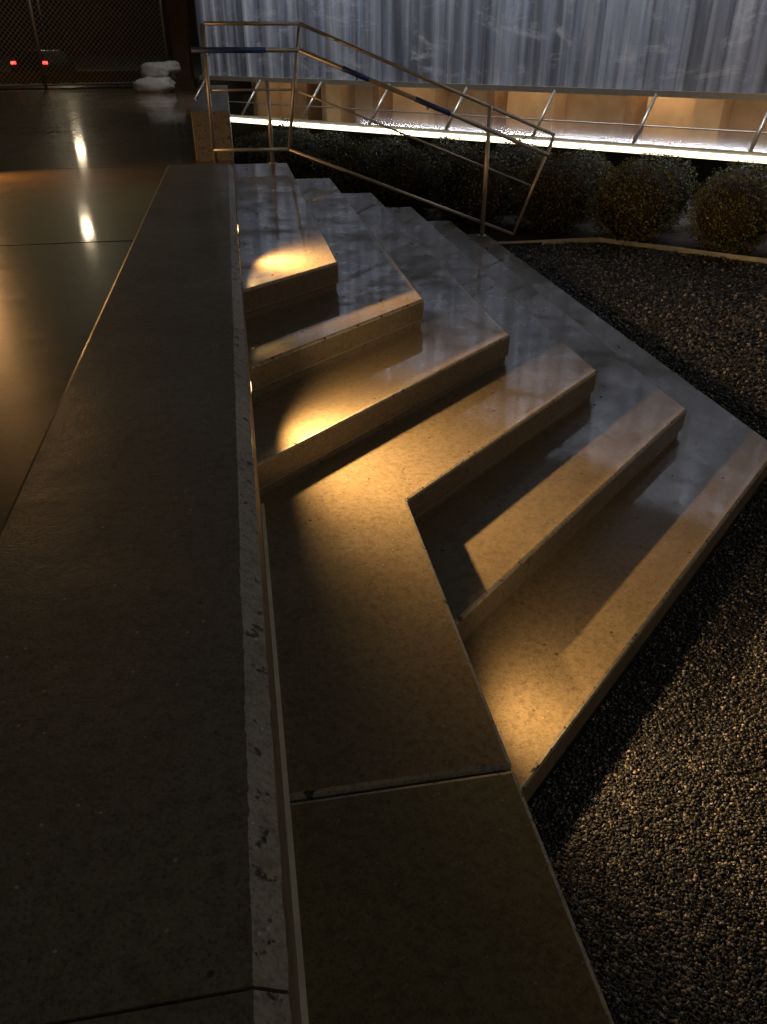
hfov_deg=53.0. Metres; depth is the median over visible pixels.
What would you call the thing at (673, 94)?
sill flashing
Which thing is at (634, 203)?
boxwood shrub
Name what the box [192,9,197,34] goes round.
window
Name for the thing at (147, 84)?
sandbag
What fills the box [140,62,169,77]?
sandbag
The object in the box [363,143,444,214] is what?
boxwood shrub
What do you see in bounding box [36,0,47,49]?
street lamp
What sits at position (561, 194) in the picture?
boxwood shrub
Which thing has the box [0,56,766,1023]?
ground
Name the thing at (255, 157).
boxwood shrub
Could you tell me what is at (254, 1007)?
cap
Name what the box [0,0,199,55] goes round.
wall
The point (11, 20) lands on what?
window
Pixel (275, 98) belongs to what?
interior pier
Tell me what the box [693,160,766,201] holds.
boxwood shrub
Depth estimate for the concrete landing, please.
1.52 m
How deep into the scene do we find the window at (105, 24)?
126.55 m
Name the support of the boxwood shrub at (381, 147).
on the planting bed
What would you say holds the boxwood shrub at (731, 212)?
on the planting bed
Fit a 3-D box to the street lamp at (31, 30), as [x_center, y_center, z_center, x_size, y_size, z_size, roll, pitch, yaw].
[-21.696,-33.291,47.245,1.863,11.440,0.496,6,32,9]
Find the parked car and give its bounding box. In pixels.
[10,50,75,83]
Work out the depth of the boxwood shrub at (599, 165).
9.39 m
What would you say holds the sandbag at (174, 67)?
on the sandbag at (155, 69)
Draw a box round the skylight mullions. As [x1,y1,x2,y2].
[194,79,766,151]
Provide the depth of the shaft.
20.37 m
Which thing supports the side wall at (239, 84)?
on the plaza
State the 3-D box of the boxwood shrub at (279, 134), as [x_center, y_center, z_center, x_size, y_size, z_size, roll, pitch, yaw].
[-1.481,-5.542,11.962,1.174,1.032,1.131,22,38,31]
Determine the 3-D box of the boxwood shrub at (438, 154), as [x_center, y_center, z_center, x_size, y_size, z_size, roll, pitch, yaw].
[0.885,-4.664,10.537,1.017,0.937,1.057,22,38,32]
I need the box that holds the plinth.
[173,78,197,85]
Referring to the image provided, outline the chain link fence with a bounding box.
[0,0,170,87]
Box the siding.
[195,0,766,93]
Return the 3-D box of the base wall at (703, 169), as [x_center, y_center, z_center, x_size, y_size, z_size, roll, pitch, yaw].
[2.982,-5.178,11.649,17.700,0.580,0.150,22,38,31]
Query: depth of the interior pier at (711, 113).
11.59 m
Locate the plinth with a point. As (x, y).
(186, 82)
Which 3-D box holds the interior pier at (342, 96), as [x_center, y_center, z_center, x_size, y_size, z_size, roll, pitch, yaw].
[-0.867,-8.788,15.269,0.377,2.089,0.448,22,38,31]
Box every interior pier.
[256,82,281,117]
[291,83,321,120]
[326,84,354,122]
[373,86,392,125]
[428,88,447,128]
[485,91,507,133]
[534,92,566,137]
[620,96,647,142]
[687,98,732,148]
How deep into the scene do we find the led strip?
11.66 m
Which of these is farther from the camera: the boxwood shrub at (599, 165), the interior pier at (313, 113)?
the interior pier at (313, 113)
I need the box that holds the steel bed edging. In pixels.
[497,237,766,263]
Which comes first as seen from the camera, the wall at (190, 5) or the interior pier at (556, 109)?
the interior pier at (556, 109)
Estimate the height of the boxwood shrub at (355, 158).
1.032 m
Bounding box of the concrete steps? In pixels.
[233,163,766,802]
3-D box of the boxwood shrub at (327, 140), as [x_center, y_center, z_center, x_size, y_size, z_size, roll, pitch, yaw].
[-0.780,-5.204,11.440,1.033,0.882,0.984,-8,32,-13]
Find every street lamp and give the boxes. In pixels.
[24,0,36,49]
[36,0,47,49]
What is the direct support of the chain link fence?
on the plaza
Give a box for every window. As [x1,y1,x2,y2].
[0,9,23,34]
[42,9,73,34]
[92,9,122,34]
[142,9,170,34]
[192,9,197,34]
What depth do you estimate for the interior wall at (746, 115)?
13.02 m
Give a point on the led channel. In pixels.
(656, 154)
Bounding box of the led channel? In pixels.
[231,121,766,163]
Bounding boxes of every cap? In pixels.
[0,164,301,1023]
[66,990,291,1023]
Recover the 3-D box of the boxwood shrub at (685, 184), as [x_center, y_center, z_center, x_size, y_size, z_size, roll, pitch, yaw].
[3.235,-3.803,9.165,0.973,0.942,0.997,-27,41,-37]
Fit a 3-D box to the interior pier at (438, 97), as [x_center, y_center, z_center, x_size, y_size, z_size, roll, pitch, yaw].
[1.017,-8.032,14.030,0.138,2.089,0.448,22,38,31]
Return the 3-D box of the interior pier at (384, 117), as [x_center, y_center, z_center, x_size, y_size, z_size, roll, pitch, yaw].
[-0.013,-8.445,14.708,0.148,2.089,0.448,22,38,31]
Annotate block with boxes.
[191,85,234,163]
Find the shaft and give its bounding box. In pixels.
[166,0,194,78]
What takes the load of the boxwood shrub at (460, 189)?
on the planting bed
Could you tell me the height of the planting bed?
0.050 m
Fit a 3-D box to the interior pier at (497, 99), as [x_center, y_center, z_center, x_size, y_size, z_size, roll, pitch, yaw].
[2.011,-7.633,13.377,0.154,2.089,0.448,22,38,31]
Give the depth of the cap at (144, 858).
1.15 m
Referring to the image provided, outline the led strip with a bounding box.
[231,118,766,161]
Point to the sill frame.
(642, 145)
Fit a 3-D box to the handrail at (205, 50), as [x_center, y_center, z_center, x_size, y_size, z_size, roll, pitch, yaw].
[0.020,-3.678,7.588,3.555,1.950,0.213,-5,32,-9]
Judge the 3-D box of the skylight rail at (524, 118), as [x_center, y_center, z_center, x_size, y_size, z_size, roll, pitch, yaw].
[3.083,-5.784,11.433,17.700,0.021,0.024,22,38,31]
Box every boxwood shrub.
[233,130,283,163]
[264,118,317,145]
[266,133,324,178]
[307,135,380,201]
[309,129,354,152]
[363,133,414,193]
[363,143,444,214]
[422,133,478,202]
[428,141,520,227]
[489,135,552,211]
[506,149,598,233]
[555,148,615,217]
[584,156,682,245]
[624,149,697,226]
[682,171,766,253]
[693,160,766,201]
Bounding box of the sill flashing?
[199,75,766,100]
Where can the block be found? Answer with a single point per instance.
(201, 123)
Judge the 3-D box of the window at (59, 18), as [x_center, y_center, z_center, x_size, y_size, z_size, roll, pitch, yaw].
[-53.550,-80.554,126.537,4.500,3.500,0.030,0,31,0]
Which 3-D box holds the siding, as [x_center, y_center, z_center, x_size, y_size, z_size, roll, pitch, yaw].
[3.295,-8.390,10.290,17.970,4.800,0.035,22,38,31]
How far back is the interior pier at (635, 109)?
12.23 m
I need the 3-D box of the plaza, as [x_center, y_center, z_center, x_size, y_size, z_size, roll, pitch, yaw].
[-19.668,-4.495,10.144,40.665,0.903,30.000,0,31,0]
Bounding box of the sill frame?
[230,114,766,156]
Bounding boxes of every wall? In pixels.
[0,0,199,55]
[194,0,251,95]
[231,122,766,199]
[251,82,766,151]
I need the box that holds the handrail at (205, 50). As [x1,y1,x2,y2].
[191,21,555,236]
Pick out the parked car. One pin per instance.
(36, 57)
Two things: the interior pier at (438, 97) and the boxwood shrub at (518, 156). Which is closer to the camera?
the boxwood shrub at (518, 156)
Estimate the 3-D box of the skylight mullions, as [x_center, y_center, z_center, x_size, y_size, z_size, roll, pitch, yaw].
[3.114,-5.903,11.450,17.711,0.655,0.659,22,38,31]
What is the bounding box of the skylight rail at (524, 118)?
[229,101,766,133]
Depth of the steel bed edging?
8.37 m
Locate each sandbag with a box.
[133,76,175,92]
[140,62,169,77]
[164,61,181,73]
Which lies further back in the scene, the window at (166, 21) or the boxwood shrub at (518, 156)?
the window at (166, 21)
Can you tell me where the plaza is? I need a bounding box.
[0,83,243,529]
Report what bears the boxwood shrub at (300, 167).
on the planting bed
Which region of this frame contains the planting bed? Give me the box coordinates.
[234,152,766,257]
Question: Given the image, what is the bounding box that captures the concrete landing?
[261,503,613,1023]

